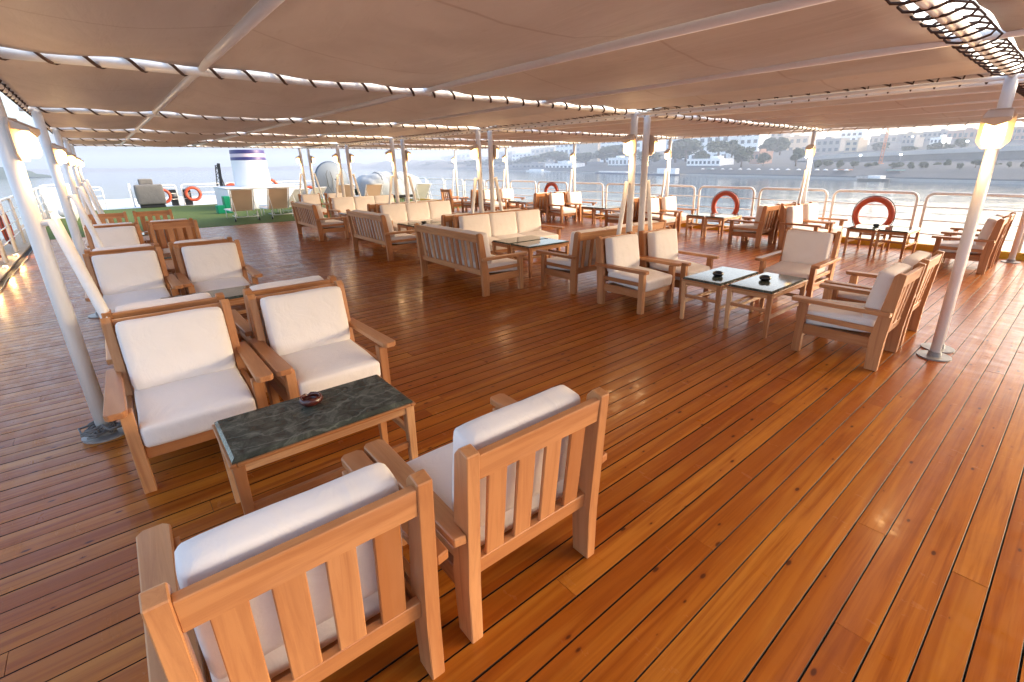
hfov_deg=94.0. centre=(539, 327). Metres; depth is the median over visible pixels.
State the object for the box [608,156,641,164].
building
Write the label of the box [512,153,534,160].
building
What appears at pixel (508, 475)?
armchair
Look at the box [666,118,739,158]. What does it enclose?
building
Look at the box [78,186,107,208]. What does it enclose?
deck railing
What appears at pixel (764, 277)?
ashtray
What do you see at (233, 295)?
coffee table
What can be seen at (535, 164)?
building
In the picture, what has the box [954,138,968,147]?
bank tree
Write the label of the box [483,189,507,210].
armchair
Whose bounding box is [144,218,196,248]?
armchair
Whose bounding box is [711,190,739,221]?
life ring
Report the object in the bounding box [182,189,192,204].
loudspeaker
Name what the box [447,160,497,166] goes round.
bank tree
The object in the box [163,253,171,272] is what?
coffee table
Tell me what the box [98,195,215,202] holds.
ship bow wall
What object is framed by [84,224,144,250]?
armchair
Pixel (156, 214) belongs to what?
armchair
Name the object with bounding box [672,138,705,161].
bank tree
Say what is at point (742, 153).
bank tree
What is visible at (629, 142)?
deck lamp
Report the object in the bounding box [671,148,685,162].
bank tree
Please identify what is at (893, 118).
awning
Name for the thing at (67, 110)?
lacing rope
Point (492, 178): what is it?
canopy pole
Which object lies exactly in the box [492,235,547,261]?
coffee table
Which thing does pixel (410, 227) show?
coffee table
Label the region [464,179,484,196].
deck railing
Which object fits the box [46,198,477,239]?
green carpet floor
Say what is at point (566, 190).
deck railing
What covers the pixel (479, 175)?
canopy pole
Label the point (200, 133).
lacing rope
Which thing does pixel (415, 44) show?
awning
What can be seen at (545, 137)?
awning
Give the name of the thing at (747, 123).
lacing rope
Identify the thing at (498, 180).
deck railing
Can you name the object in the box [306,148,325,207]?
canopy pole
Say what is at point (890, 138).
building
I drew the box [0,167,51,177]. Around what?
wooded island hill
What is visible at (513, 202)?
coffee table
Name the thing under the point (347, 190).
sun lounger
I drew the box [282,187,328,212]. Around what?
sun lounger
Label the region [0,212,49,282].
deck ledge
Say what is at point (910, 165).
bank tree
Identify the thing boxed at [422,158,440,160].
building
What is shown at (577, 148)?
building
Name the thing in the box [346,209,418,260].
sofa
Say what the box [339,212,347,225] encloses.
coffee table
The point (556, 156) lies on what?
bank tree
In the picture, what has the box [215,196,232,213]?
step box
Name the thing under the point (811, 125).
ridge tube
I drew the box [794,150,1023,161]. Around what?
embankment wall
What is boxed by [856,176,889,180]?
moored boat
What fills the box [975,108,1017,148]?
deck lamp
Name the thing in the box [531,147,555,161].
building
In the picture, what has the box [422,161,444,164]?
bank tree
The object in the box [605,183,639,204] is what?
deck railing
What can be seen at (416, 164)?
upstream hills
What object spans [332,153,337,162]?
deck lamp
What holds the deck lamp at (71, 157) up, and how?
attached to the canopy pole at (74, 188)
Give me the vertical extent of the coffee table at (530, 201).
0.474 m
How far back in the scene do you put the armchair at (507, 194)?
17.16 m
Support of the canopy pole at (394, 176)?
on the deck floor at (746, 473)
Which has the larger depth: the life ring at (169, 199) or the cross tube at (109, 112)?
the life ring at (169, 199)
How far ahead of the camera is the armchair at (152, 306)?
3.13 m
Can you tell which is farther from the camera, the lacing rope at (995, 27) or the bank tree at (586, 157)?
the bank tree at (586, 157)
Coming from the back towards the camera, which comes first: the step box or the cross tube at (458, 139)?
the step box
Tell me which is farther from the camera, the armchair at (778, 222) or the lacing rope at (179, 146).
the lacing rope at (179, 146)
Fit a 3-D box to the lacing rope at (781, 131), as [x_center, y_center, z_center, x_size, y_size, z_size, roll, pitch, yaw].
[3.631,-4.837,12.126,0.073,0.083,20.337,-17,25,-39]
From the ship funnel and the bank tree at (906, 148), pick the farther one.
the bank tree at (906, 148)
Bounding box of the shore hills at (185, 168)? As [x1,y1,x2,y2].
[26,166,356,172]
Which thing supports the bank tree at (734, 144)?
on the river bank terrain
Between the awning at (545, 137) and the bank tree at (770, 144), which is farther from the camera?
the bank tree at (770, 144)
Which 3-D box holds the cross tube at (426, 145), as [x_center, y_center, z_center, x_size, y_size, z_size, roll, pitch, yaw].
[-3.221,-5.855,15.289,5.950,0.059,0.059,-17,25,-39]
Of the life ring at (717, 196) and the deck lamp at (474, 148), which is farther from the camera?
the life ring at (717, 196)
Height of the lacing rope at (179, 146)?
0.088 m
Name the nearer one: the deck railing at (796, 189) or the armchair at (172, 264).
the armchair at (172, 264)
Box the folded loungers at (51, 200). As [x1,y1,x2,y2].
[39,184,78,220]
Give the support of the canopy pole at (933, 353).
on the deck floor at (746, 473)
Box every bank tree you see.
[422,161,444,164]
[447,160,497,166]
[482,158,518,166]
[513,155,546,162]
[539,151,570,162]
[576,152,596,164]
[592,146,615,162]
[597,144,638,156]
[636,151,662,163]
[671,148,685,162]
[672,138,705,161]
[694,150,709,158]
[706,140,731,155]
[725,140,741,157]
[731,146,754,166]
[756,152,771,165]
[758,137,786,151]
[777,137,790,154]
[790,148,804,165]
[814,160,822,168]
[822,160,833,165]
[836,160,844,167]
[850,161,859,167]
[871,142,889,149]
[888,162,897,168]
[897,162,904,166]
[900,146,918,150]
[907,162,914,168]
[918,162,928,167]
[926,142,956,149]
[943,159,951,164]
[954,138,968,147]
[956,163,963,168]
[971,159,981,167]
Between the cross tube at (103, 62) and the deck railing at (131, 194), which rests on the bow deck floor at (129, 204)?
the deck railing at (131, 194)
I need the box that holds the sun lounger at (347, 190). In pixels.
[338,184,355,196]
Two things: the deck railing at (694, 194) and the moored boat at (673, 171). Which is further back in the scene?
the moored boat at (673, 171)
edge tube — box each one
[0,84,52,132]
[299,73,1023,148]
[308,79,1023,148]
[459,118,1023,149]
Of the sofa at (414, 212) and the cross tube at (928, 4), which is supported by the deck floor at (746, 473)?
the sofa at (414, 212)
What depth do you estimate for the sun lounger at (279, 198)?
15.93 m
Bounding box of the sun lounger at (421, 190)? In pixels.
[401,183,432,201]
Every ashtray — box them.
[299,392,322,406]
[713,271,723,276]
[759,275,770,280]
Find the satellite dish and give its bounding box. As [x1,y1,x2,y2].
[314,161,348,197]
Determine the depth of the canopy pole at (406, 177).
11.26 m
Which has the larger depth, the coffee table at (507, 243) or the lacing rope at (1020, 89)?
the coffee table at (507, 243)
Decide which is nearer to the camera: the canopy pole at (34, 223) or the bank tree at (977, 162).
the canopy pole at (34, 223)
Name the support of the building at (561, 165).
on the river bank terrain
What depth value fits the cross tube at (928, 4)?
2.25 m
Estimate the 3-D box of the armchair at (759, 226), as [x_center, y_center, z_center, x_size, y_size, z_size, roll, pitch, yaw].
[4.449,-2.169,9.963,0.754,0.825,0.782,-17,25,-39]
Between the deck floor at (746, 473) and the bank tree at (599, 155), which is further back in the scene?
the bank tree at (599, 155)
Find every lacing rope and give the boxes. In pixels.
[0,52,626,114]
[0,80,63,142]
[36,107,468,130]
[57,127,383,138]
[67,138,329,144]
[72,144,293,148]
[302,68,1023,148]
[417,138,578,143]
[485,121,1023,148]
[498,130,675,138]
[656,115,822,131]
[885,0,1023,75]
[1016,72,1023,96]
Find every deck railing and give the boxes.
[0,197,25,250]
[0,204,17,261]
[0,242,7,262]
[8,195,26,242]
[32,188,45,219]
[34,187,48,218]
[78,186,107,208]
[127,183,135,206]
[162,184,180,204]
[180,183,219,204]
[271,181,303,188]
[427,178,444,198]
[444,178,463,199]
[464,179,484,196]
[486,180,508,188]
[510,180,536,195]
[538,181,567,192]
[570,182,603,214]
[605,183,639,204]
[650,184,695,208]
[696,185,755,222]
[756,187,827,220]
[828,189,918,242]
[917,192,1023,252]
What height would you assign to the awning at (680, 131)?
0.083 m
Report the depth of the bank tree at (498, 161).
946.57 m
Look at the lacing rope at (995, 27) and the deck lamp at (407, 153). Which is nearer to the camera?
the lacing rope at (995, 27)
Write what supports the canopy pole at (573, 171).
on the deck floor at (746, 473)
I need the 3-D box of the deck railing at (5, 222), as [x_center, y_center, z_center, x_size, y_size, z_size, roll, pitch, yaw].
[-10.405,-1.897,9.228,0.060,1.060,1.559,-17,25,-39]
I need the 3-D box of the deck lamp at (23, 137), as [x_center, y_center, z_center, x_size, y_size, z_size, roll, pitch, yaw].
[-2.791,-1.024,2.599,0.088,0.218,0.155,-10,21,-25]
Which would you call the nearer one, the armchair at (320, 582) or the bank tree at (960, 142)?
the armchair at (320, 582)
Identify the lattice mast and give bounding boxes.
[215,163,224,185]
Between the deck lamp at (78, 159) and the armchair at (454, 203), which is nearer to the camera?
the deck lamp at (78, 159)
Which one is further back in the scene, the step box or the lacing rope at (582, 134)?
the step box
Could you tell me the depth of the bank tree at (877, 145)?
410.37 m
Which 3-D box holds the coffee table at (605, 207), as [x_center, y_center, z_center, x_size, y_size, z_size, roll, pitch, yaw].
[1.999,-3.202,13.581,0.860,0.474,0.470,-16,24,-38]
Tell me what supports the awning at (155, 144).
attached to the ridge tube at (742, 15)
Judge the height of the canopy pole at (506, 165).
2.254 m
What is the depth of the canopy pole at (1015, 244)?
7.91 m
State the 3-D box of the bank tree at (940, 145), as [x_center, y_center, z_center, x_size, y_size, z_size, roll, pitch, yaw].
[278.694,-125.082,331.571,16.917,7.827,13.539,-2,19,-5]
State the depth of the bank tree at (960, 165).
224.02 m
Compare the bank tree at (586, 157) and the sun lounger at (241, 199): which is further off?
the bank tree at (586, 157)
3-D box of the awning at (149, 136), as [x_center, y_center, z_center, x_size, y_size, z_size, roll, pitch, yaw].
[-6.570,-4.094,10.337,5.710,0.129,3.300,-17,25,-39]
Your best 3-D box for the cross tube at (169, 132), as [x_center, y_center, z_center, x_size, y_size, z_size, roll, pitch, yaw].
[-5.480,-3.689,9.068,5.640,0.063,0.063,-17,25,-39]
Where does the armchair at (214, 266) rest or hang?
on the deck floor at (746, 473)
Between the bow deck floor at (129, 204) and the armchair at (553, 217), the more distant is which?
the bow deck floor at (129, 204)
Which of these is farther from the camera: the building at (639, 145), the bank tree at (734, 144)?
the building at (639, 145)
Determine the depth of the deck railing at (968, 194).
8.67 m
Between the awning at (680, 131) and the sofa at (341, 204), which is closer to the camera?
the awning at (680, 131)
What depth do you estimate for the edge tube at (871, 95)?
4.92 m
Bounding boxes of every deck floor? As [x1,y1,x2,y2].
[0,207,1023,681]
[94,198,321,209]
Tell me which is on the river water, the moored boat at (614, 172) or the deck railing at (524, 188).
the moored boat at (614, 172)
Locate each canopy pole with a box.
[0,96,125,443]
[31,109,103,317]
[52,129,101,248]
[63,139,106,224]
[70,145,108,222]
[298,147,307,194]
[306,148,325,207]
[335,143,345,197]
[345,144,360,196]
[388,137,399,203]
[400,139,416,233]
[452,150,458,199]
[471,128,483,213]
[487,130,502,254]
[502,147,507,208]
[569,144,577,217]
[607,111,638,292]
[637,115,651,243]
[661,139,671,226]
[797,131,816,203]
[916,71,1019,361]
[1001,209,1023,263]
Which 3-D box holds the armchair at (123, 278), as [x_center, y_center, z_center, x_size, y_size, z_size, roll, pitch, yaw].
[-4.201,-0.355,4.970,0.754,0.825,0.782,-17,25,-39]
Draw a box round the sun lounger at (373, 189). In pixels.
[364,184,382,195]
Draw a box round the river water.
[0,168,1023,252]
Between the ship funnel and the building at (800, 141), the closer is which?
the ship funnel
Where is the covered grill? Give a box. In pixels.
[133,179,165,207]
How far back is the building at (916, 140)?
406.73 m
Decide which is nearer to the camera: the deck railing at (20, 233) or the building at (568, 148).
the deck railing at (20, 233)
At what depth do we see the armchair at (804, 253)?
5.93 m
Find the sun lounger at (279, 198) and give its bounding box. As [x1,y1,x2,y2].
[259,187,293,218]
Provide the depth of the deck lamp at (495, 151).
8.68 m
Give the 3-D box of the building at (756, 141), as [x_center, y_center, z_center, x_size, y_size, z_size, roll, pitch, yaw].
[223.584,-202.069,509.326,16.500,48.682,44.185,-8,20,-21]
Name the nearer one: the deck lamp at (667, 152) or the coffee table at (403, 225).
the coffee table at (403, 225)
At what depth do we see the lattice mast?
21.08 m
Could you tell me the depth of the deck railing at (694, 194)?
12.76 m
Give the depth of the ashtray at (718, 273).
5.15 m
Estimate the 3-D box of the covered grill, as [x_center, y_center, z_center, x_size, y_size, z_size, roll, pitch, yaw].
[-17.100,-5.912,20.926,1.018,1.219,0.744,-17,25,-39]
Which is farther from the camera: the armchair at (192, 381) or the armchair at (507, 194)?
the armchair at (507, 194)
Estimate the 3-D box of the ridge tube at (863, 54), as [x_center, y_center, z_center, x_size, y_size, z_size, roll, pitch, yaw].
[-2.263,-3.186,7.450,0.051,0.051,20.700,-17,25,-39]
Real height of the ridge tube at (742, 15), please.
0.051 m
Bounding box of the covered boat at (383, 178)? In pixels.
[354,171,420,201]
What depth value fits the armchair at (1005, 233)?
7.87 m
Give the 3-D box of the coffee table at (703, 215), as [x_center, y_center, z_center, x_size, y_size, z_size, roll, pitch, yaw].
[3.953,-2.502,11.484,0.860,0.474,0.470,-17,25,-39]
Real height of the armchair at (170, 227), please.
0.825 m
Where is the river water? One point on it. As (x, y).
(112, 185)
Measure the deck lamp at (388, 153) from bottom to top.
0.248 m
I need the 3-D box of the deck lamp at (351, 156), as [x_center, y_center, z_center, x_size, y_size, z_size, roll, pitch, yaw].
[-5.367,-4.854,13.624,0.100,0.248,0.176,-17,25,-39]
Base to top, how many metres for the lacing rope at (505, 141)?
0.088 m
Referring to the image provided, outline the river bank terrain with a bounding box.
[444,138,1023,180]
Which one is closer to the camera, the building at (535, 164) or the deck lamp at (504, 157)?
the deck lamp at (504, 157)
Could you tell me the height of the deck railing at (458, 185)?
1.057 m
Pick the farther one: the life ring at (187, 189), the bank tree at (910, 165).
the bank tree at (910, 165)
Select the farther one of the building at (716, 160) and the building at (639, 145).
the building at (639, 145)
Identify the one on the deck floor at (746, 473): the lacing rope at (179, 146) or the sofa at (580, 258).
the sofa at (580, 258)
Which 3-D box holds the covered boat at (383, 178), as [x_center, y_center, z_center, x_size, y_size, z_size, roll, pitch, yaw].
[-6.568,-6.091,20.823,2.840,1.404,1.586,-17,25,-39]
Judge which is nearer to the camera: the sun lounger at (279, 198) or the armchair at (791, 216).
the armchair at (791, 216)
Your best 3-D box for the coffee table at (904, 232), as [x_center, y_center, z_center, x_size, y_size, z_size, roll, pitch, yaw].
[6.528,-1.578,8.719,0.860,0.474,0.470,-16,24,-38]
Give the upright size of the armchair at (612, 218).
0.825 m
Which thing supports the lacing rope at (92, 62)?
attached to the cross tube at (103, 62)
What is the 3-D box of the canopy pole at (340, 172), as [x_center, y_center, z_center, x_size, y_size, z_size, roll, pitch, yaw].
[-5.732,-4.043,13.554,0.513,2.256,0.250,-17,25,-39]
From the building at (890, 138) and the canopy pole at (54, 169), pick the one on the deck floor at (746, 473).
the canopy pole at (54, 169)
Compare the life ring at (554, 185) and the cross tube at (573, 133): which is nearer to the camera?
the cross tube at (573, 133)
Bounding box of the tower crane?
[878,128,889,163]
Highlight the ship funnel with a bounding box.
[229,150,271,186]
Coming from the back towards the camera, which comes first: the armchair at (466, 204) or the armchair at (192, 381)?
the armchair at (466, 204)
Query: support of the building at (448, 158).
on the river bank terrain
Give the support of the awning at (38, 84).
attached to the ridge tube at (742, 15)
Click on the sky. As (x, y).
(128, 157)
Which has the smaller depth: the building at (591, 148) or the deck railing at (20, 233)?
the deck railing at (20, 233)
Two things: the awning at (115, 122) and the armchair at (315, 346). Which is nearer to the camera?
the armchair at (315, 346)
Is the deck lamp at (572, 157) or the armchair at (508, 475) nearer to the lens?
the armchair at (508, 475)
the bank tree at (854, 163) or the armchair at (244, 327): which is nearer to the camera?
the armchair at (244, 327)
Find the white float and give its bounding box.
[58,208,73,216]
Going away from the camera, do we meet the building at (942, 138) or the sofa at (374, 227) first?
the sofa at (374, 227)
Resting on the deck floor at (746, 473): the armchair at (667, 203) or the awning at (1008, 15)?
the armchair at (667, 203)
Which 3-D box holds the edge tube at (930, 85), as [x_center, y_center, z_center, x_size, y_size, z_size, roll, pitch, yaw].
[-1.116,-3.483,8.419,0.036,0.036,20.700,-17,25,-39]
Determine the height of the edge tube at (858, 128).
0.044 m
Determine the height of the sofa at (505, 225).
0.825 m
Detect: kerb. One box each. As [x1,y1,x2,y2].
[400,198,1023,260]
[439,168,1023,183]
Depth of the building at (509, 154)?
1454.74 m
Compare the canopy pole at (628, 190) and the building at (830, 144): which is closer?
the canopy pole at (628, 190)
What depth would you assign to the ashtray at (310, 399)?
2.46 m
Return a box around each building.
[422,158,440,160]
[441,155,460,160]
[458,153,475,159]
[498,151,515,161]
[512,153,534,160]
[512,162,544,166]
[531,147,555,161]
[545,162,584,167]
[556,143,572,162]
[576,144,579,161]
[580,143,599,161]
[600,141,656,161]
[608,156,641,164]
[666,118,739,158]
[686,156,733,165]
[740,134,770,151]
[749,149,773,163]
[771,133,790,138]
[785,134,816,149]
[815,137,850,152]
[840,129,871,144]
[844,137,867,152]
[870,133,903,142]
[898,131,923,137]
[900,135,924,147]
[922,129,950,139]
[929,135,951,144]
[947,127,977,138]
[1011,127,1016,138]
[1014,127,1023,139]
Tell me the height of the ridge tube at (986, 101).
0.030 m
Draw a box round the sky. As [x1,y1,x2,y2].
[0,0,1023,168]
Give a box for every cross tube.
[0,47,636,114]
[17,105,477,129]
[50,127,389,138]
[62,137,335,144]
[70,144,297,147]
[319,147,458,149]
[356,143,510,146]
[410,138,580,143]
[502,129,677,138]
[649,111,823,131]
[910,0,1018,76]
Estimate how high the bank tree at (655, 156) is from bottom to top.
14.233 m
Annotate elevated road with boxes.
[797,145,1023,160]
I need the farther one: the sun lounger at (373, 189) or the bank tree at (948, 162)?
the bank tree at (948, 162)
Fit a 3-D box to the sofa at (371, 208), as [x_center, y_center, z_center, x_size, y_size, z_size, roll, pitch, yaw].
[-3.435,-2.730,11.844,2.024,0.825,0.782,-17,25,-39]
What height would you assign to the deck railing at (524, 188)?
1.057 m
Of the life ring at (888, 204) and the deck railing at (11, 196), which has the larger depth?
the deck railing at (11, 196)
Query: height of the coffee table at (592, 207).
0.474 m
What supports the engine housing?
on the green carpet floor at (206, 216)
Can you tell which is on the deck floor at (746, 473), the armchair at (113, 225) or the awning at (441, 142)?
the armchair at (113, 225)
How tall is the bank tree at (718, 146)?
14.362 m
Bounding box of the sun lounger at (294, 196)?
[259,188,308,213]
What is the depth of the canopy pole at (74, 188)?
7.66 m
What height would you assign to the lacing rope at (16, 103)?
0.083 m
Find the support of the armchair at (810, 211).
on the deck floor at (746, 473)
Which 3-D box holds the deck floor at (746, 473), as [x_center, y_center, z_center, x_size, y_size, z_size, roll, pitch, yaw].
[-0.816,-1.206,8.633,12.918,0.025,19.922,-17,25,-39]
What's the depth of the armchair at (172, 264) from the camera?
5.79 m
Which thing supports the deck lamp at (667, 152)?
attached to the canopy pole at (666, 174)
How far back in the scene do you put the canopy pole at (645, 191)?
6.37 m
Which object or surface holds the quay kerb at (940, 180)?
on the river bank terrain
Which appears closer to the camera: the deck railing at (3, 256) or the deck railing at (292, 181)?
the deck railing at (3, 256)
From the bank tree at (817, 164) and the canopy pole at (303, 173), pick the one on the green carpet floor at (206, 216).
the canopy pole at (303, 173)
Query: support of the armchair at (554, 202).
on the deck floor at (746, 473)
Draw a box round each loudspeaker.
[169,189,180,205]
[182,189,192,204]
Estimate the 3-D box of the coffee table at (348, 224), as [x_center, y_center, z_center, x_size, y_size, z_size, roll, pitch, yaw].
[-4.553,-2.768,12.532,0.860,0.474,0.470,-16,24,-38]
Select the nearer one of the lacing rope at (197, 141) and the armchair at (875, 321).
the armchair at (875, 321)
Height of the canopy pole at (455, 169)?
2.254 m
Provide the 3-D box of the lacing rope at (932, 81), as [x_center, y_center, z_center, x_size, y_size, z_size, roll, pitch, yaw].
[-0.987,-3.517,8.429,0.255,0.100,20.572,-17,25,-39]
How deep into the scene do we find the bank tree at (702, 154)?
404.68 m
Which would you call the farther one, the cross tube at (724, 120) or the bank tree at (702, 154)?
the bank tree at (702, 154)
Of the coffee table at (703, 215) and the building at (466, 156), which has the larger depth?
the building at (466, 156)
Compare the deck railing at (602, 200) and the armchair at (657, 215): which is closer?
the armchair at (657, 215)
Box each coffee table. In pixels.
[160,284,256,321]
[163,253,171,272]
[212,375,417,514]
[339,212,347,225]
[346,214,355,231]
[397,220,440,234]
[407,222,440,234]
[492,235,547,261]
[508,199,532,208]
[510,238,569,277]
[517,200,544,214]
[581,205,611,223]
[594,206,620,224]
[680,266,758,327]
[685,212,721,236]
[704,214,741,238]
[723,272,808,337]
[843,223,888,254]
[873,225,920,258]
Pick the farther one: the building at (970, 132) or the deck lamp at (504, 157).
the building at (970, 132)
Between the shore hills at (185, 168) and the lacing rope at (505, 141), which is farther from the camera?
the shore hills at (185, 168)
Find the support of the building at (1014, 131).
on the river bank terrain
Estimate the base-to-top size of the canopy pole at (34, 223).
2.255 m
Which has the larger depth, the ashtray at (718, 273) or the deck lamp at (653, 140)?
the deck lamp at (653, 140)
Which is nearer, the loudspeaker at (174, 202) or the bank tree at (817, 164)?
the loudspeaker at (174, 202)
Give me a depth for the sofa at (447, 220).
8.55 m
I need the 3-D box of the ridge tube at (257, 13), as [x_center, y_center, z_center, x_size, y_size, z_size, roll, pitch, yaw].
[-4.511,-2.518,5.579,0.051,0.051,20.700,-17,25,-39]
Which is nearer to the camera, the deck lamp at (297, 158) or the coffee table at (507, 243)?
the coffee table at (507, 243)
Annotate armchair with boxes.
[82,247,183,318]
[84,222,146,247]
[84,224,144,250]
[84,243,170,296]
[88,211,128,224]
[99,299,273,493]
[101,292,240,390]
[132,209,173,243]
[136,450,447,681]
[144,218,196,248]
[148,220,203,273]
[165,236,232,294]
[173,239,262,305]
[232,275,336,391]
[245,280,395,404]
[298,193,329,217]
[324,193,341,214]
[364,385,608,643]
[440,188,468,211]
[459,189,486,211]
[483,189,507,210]
[497,188,524,209]
[519,192,551,218]
[540,191,568,218]
[545,192,579,222]
[564,191,596,220]
[595,231,681,314]
[603,197,637,226]
[638,197,679,228]
[639,226,718,302]
[657,195,696,231]
[727,204,780,246]
[745,202,796,242]
[755,227,842,304]
[777,204,833,248]
[791,262,925,370]
[797,202,847,232]
[824,250,943,345]
[931,215,1009,273]
[943,212,1015,266]
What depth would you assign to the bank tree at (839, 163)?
279.05 m
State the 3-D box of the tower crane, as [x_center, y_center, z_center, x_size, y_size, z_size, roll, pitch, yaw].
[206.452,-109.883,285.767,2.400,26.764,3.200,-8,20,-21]
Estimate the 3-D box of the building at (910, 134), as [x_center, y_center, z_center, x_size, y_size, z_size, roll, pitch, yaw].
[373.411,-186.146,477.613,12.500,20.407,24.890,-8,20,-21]
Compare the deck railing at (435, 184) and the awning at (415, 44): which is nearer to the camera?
the awning at (415, 44)
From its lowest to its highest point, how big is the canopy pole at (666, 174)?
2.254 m
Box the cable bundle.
[78,420,121,439]
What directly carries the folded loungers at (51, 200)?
on the green carpet floor at (206, 216)
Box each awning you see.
[0,0,991,109]
[0,59,607,127]
[42,112,451,136]
[60,131,367,142]
[68,140,321,146]
[306,143,487,148]
[344,137,556,145]
[400,128,642,141]
[490,111,797,136]
[648,73,1023,128]
[976,0,1023,51]
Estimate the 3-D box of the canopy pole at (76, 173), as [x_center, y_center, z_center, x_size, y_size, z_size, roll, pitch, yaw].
[-9.691,-2.865,10.257,0.453,2.255,0.274,-17,25,-39]
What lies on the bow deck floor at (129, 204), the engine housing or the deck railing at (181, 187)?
the deck railing at (181, 187)
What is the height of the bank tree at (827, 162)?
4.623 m
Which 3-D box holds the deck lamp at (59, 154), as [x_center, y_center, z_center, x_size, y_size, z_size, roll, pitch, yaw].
[-5.155,-1.872,5.137,0.088,0.218,0.155,-10,21,-25]
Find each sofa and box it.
[291,201,348,240]
[328,194,393,220]
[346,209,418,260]
[367,199,441,212]
[375,199,455,232]
[414,223,527,296]
[427,208,527,252]
[452,208,563,253]
[536,220,665,293]
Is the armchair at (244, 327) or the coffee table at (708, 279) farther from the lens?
the coffee table at (708, 279)
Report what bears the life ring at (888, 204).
attached to the deck railing at (915, 206)
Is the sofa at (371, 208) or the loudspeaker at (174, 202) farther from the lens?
the loudspeaker at (174, 202)
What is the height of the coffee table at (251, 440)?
0.474 m
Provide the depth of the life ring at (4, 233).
10.05 m
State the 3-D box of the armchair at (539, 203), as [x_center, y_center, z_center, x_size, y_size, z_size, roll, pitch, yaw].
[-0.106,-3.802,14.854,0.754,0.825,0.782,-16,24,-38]
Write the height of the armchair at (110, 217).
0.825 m
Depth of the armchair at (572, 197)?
14.70 m
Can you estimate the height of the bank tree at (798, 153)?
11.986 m
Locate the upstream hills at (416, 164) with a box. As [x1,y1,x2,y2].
[341,159,494,168]
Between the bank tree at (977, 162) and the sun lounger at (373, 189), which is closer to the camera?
the sun lounger at (373, 189)
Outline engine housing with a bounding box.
[213,184,301,208]
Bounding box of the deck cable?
[0,250,32,291]
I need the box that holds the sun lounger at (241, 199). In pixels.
[224,188,259,221]
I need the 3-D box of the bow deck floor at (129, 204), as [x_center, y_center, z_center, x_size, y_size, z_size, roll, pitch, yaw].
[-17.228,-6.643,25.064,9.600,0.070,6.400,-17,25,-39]
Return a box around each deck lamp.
[4,117,41,160]
[50,143,67,164]
[66,152,76,165]
[75,157,80,166]
[295,156,300,163]
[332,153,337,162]
[349,153,353,162]
[385,150,392,160]
[405,150,410,160]
[469,144,478,158]
[493,145,499,158]
[502,155,506,161]
[570,153,574,160]
[621,134,636,155]
[649,135,657,154]
[664,149,671,159]
[805,144,815,156]
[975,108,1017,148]
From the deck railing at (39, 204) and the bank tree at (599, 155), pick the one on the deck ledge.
the deck railing at (39, 204)
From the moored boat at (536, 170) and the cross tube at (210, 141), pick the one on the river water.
the moored boat at (536, 170)
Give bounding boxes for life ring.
[0,213,14,244]
[163,188,171,203]
[184,186,201,200]
[544,182,558,191]
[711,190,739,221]
[852,196,895,233]
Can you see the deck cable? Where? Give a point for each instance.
(15, 271)
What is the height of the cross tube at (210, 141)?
0.063 m
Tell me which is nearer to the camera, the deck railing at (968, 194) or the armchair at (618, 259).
the armchair at (618, 259)
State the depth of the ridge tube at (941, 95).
5.88 m
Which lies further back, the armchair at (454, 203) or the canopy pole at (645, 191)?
the armchair at (454, 203)
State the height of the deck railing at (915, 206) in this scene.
1.057 m
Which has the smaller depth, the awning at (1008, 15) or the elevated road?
the awning at (1008, 15)
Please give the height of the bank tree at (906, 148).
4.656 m
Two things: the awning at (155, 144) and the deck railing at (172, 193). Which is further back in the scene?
the deck railing at (172, 193)
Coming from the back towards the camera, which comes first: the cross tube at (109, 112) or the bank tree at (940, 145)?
the bank tree at (940, 145)
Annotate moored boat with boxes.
[526,169,550,171]
[595,171,653,174]
[653,168,679,175]
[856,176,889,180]
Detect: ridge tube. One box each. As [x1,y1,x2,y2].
[120,0,284,144]
[192,0,834,145]
[246,28,1023,146]
[343,90,1000,147]
[379,99,1023,147]
[427,106,1023,146]
[481,112,1023,145]
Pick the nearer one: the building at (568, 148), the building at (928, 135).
the building at (928, 135)
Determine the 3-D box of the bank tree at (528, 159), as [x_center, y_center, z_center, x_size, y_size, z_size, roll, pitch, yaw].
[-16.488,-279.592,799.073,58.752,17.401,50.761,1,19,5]
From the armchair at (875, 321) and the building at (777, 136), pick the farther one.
the building at (777, 136)
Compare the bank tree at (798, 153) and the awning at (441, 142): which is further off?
the bank tree at (798, 153)
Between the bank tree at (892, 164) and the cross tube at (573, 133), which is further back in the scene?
the bank tree at (892, 164)
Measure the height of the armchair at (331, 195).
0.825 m
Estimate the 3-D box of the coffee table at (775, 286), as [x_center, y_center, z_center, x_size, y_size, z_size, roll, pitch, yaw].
[2.383,-0.263,5.029,0.860,0.474,0.470,-17,25,-39]
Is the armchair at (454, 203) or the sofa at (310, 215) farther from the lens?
the armchair at (454, 203)
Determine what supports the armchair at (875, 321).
on the deck floor at (746, 473)
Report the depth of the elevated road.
299.93 m
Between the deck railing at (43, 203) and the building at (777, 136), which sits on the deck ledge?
the deck railing at (43, 203)
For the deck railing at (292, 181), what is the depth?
24.86 m
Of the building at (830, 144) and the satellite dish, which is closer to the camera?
the satellite dish
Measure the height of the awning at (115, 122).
0.132 m
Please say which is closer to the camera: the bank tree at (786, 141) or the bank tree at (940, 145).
the bank tree at (940, 145)
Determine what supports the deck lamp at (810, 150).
attached to the canopy pole at (804, 187)

